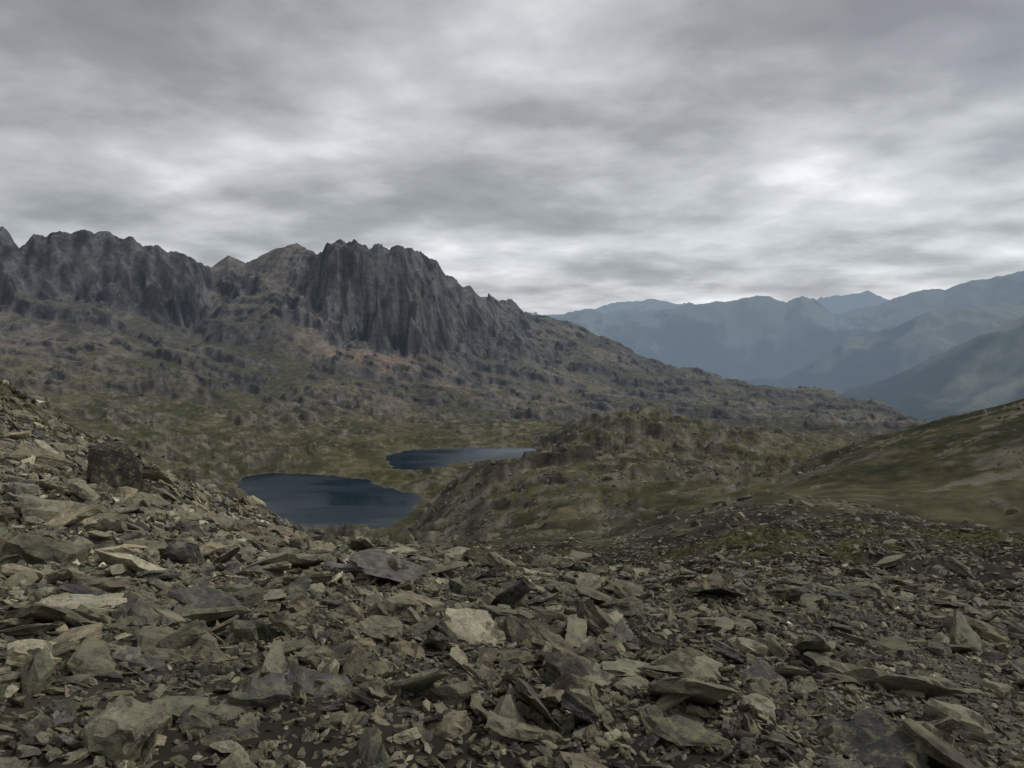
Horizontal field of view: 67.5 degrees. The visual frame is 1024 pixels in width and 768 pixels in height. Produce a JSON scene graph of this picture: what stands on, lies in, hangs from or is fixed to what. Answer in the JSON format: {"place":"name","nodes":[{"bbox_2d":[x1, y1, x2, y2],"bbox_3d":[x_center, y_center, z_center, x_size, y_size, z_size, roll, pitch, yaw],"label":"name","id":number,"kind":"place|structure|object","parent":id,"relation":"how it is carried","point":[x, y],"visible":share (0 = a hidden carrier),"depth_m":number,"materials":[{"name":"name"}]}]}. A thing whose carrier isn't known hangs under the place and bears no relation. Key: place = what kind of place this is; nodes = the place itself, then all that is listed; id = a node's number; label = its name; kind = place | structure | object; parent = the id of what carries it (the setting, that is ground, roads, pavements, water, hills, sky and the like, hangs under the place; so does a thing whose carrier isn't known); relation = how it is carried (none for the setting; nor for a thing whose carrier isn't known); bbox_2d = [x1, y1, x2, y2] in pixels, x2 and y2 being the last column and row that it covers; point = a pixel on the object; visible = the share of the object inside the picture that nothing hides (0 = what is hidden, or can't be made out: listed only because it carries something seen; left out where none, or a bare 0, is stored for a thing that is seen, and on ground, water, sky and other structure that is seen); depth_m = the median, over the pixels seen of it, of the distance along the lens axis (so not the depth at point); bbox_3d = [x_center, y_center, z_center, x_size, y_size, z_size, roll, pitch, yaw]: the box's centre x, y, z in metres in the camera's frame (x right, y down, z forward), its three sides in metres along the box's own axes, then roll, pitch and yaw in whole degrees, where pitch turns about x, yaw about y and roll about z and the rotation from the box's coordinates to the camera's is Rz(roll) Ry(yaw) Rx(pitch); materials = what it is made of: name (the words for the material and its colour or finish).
{"place":"outdoors","nodes":[
{"label":"outdoors","id":0,"kind":"place"},
{"bbox_2d":[234,473,422,528],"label":"lake","id":1,"kind":"structure","parent":0,"point":[298,499],"depth_m":611.51,"materials":[{"name":"blue liquid"}]},
{"bbox_2d":[386,447,537,470],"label":"lake","id":2,"kind":"structure","parent":0,"point":[421,459],"depth_m":792.06,"materials":[{"name":"blue liquid"}]},
{"bbox_2d":[0,226,1023,767],"bbox_3d":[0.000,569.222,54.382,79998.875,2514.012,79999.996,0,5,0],"label":"mountain terrain","id":3,"kind":"structure","parent":0,"point":[108,334],"depth_m":1096.36,"materials":[{"name":"grey stone"}]},
{"bbox_2d":[0,380,1023,767],"bbox_3d":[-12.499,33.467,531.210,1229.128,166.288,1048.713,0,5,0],"label":"scree rocks","id":4,"kind":"object","parent":3,"relation":"on","point":[152,610],"visible":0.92,"depth_m":4.32,"materials":[{"name":"stone"}]},
{"bbox_2d":[0,379,1023,608],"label":"grass tufts","id":5,"kind":"object","parent":3,"relation":"on","point":[727,534],"visible":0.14,"depth_m":55.18,"materials":[{"name":"green plant"}]},
{"bbox_2d":[0,0,1023,314],"label":"sky","id":6,"kind":"structure","parent":0,"point":[549,156],"materials":[{"name":"grey"}]}
]}

